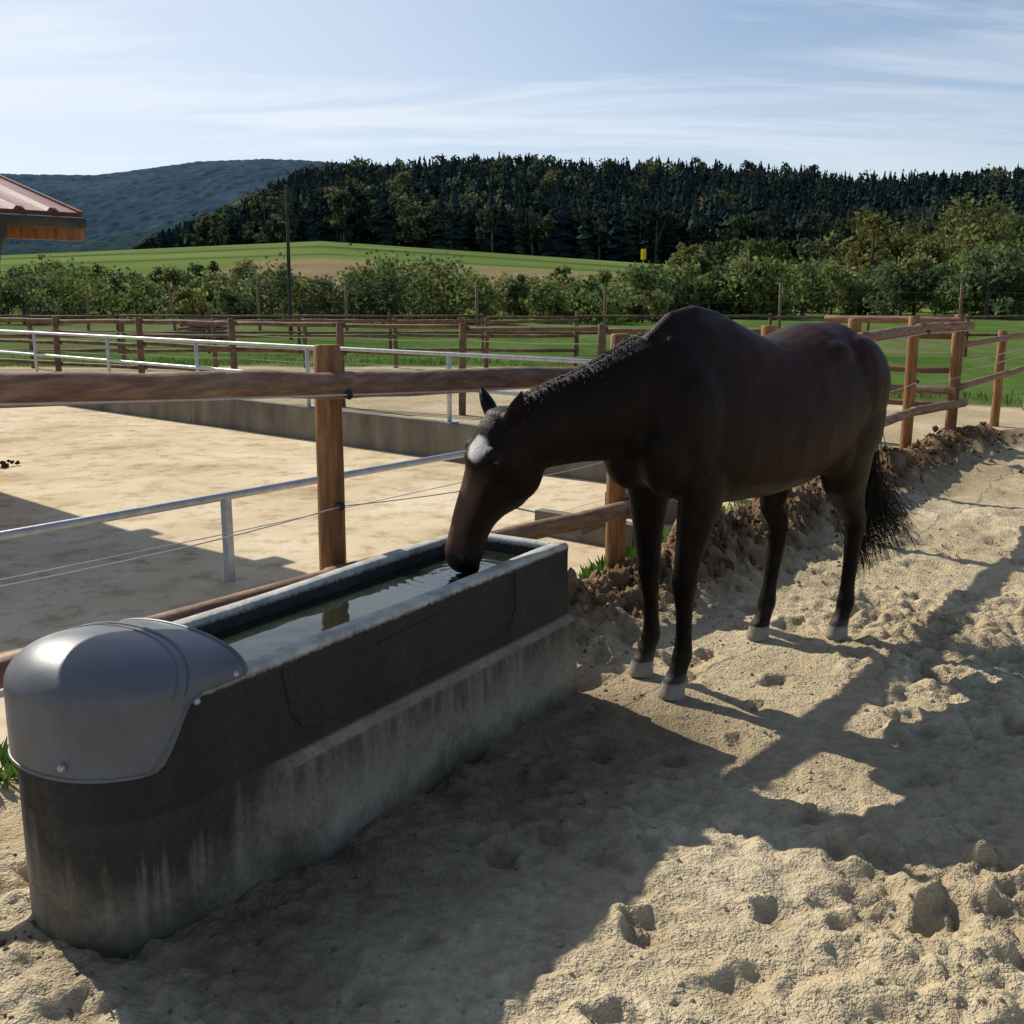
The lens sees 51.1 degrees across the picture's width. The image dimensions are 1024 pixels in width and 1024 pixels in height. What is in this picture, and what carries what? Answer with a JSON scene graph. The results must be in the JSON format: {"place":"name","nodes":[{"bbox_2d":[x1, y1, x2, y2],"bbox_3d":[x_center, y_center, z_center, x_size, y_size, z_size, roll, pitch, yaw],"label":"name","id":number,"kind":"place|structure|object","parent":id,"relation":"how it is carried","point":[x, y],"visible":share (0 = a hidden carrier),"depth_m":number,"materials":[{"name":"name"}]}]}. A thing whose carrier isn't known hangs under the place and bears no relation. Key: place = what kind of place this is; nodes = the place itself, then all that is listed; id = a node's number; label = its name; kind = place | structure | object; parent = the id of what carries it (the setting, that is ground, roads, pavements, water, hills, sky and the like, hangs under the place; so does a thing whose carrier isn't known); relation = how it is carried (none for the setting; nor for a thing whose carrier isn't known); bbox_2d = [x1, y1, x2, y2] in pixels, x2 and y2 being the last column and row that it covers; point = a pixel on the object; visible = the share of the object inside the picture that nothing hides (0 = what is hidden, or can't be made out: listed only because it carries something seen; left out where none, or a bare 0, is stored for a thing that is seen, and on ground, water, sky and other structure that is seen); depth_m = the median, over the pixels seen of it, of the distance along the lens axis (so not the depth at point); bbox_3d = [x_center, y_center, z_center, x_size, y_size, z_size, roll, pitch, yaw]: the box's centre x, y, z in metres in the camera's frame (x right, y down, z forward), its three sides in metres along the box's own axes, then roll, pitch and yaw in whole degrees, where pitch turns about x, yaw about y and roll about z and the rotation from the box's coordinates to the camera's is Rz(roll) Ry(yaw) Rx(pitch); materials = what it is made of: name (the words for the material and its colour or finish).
{"place":"outdoors","nodes":[
{"label":"outdoors","id":0,"kind":"place"},
{"bbox_2d":[1,216,201,254],"bbox_3d":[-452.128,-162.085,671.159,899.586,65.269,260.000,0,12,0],"label":"distant hills","id":1,"kind":"structure","parent":0,"point":[125,242],"depth_m":706.28,"materials":[{"name":"plant"}]},
{"bbox_2d":[0,158,390,246],"bbox_3d":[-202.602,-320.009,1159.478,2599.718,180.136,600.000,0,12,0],"label":"distant hills","id":2,"kind":"structure","parent":0,"point":[118,203],"depth_m":1145.25,"materials":[{"name":"plant"}]},
{"bbox_2d":[0,239,1023,1023],"bbox_3d":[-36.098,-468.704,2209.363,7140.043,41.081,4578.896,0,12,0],"label":"ground","id":3,"kind":"structure","parent":0,"point":[392,979],"depth_m":3.44,"materials":[{"name":"beige sand"}]},
{"bbox_2d":[0,175,86,259],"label":"shed","id":4,"kind":"structure","parent":3,"relation":"on","point":[25,213],"depth_m":8.02,"materials":[{"name":"brown wood"}]},
{"bbox_2d":[178,317,228,340],"bbox_3d":[-9.334,-5.563,32.460,1.356,0.740,1.098,-1,12,-5],"label":"lumber stack","id":5,"kind":"object","parent":3,"relation":"on","point":[197,328],"visible":0.37,"depth_m":31.98,"materials":[{"name":"brown wood"}]},
{"bbox_2d":[281,185,292,339],"bbox_3d":[-8.125,-9.042,38.950,0.390,5.491,0.202,0,12,0],"label":"utility pole","id":6,"kind":"object","parent":3,"relation":"on","point":[286,198],"visible":0.98,"depth_m":38.83,"materials":[{"name":"brown wood"}]},
{"bbox_2d":[0,318,577,367],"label":"wooden fence","id":7,"kind":"object","parent":3,"relation":"on","point":[395,335],"visible":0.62,"depth_m":24.21,"materials":[{"name":"brown wood"}]},
{"bbox_2d":[3,533,576,958],"bbox_3d":[-0.593,0.614,3.707,0.608,0.919,2.340,7,13,31],"label":"water trough","id":8,"kind":"object","parent":3,"relation":"on","point":[176,775],"visible":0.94,"depth_m":3.06,"materials":[{"name":"concrete"}]},
{"bbox_2d":[0,243,674,324],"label":"hedgerow trees","id":9,"kind":"object","parent":3,"relation":"on","point":[44,289],"visible":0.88,"depth_m":61.60,"materials":[{"name":"green plant"}]},
{"bbox_2d":[0,406,750,773],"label":"concrete yard","id":10,"kind":"structure","parent":3,"relation":"on","point":[78,462],"depth_m":8.34,"materials":[{"name":"beige concrete"}]},
{"bbox_2d":[0,460,19,467],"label":"horse droppings","id":11,"kind":"object","parent":10,"relation":"on","point":[4,464],"visible":1,"depth_m":10.39,"materials":[{"name":"soil"}]},
{"bbox_2d":[0,450,464,581],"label":"metal railing","id":12,"kind":"object","parent":10,"relation":"on","point":[224,499],"visible":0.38,"depth_m":6.16,"materials":[{"name":"metal"}]},
{"bbox_2d":[71,399,606,482],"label":"concrete wall","id":13,"kind":"structure","parent":10,"relation":"on","point":[421,437],"depth_m":11.84,"materials":[{"name":"grey concrete"}]},
{"bbox_2d":[0,330,591,423],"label":"metal railing","id":14,"kind":"object","parent":13,"relation":"on","point":[108,360],"visible":0.47,"depth_m":12.86,"materials":[{"name":"metal"}]},
{"bbox_2d":[535,492,677,549],"bbox_3d":[0.796,0.015,7.634,0.800,0.218,2.032,9,15,37],"label":"timber pallet","id":15,"kind":"object","parent":10,"relation":"on","point":[595,534],"visible":0.12,"depth_m":7.22,"materials":[{"name":"wood"}]},
{"bbox_2d":[0,498,752,788],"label":"weeds","id":16,"kind":"object","parent":3,"relation":"on","point":[6,775],"visible":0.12,"depth_m":5.95,"materials":[{"name":"green plant"}]},
{"bbox_2d":[0,316,964,426],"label":"wooden fence","id":17,"kind":"object","parent":3,"relation":"on","point":[602,330],"visible":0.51,"depth_m":16.16,"materials":[{"name":"brown wood"}]},
{"bbox_2d":[0,314,974,688],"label":"wooden fence","id":18,"kind":"object","parent":3,"relation":"on","point":[328,386],"visible":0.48,"depth_m":4.45,"materials":[{"name":"brown wood"}]},
{"bbox_2d":[0,352,1022,408],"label":"grass tufts","id":19,"kind":"object","parent":3,"relation":"on","point":[414,362],"visible":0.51,"depth_m":25.44,"materials":[{"name":"green plant"}]},
{"bbox_2d":[0,494,1023,1023],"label":"sand clods","id":20,"kind":"object","parent":3,"relation":"on","point":[560,944],"visible":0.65,"depth_m":3.32,"materials":[{"name":"sand"}]},
{"bbox_2d":[0,312,1023,356],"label":"wooden fence","id":21,"kind":"object","parent":3,"relation":"on","point":[390,316],"visible":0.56,"depth_m":29.76,"materials":[{"name":"brown wood"}]},
{"bbox_2d":[86,283,1008,330],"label":"wire fence","id":22,"kind":"object","parent":3,"relation":"on","point":[476,305],"visible":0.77,"depth_m":49.05,"materials":[{"name":"brown wood"}]},
{"bbox_2d":[132,151,1023,263],"bbox_3d":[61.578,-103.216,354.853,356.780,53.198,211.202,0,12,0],"label":"mixed forest","id":23,"kind":"object","parent":3,"relation":"on","point":[417,222],"visible":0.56,"depth_m":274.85,"materials":[{"name":"green plant"}]},
{"bbox_2d":[641,249,645,261],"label":"yellow sign","id":24,"kind":"object","parent":3,"relation":"on","point":[643,254],"visible":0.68,"depth_m":229.53,"materials":[{"name":"paint"}]},
{"bbox_2d":[444,305,923,700],"bbox_3d":[0.973,-0.095,4.749,2.720,1.619,0.630,-9,14,-37],"label":"horse","id":25,"kind":"object","parent":3,"relation":"on","point":[700,415],"visible":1,"depth_m":4.34},
{"bbox_2d":[568,422,1023,656],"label":"dirt clods","id":26,"kind":"object","parent":3,"relation":"on","point":[728,563],"visible":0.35,"depth_m":7.13,"materials":[{"name":"soil"}]},
{"bbox_2d":[617,189,1023,319],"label":"deciduous trees","id":27,"kind":"object","parent":3,"relation":"on","point":[869,265],"visible":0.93,"depth_m":76.30,"materials":[{"name":"green plant"}]},
{"bbox_2d":[824,315,964,425],"bbox_3d":[4.246,-1.425,12.105,1.536,1.567,0.193,8,14,36],"label":"wooden fence","id":28,"kind":"object","parent":3,"relation":"on","point":[898,319],"visible":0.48,"depth_m":11.80,"materials":[{"name":"brown wood"}]},
{"bbox_2d":[945,330,1023,429],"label":"wooden fence","id":29,"kind":"object","parent":3,"relation":"on","point":[1002,338],"visible":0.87,"depth_m":12.83,"materials":[{"name":"brown wood"}]},
{"bbox_2d":[0,0,1023,181],"label":"sky","id":30,"kind":"structure","parent":0,"point":[88,87],"materials":[{"name":"blue"}]}
]}

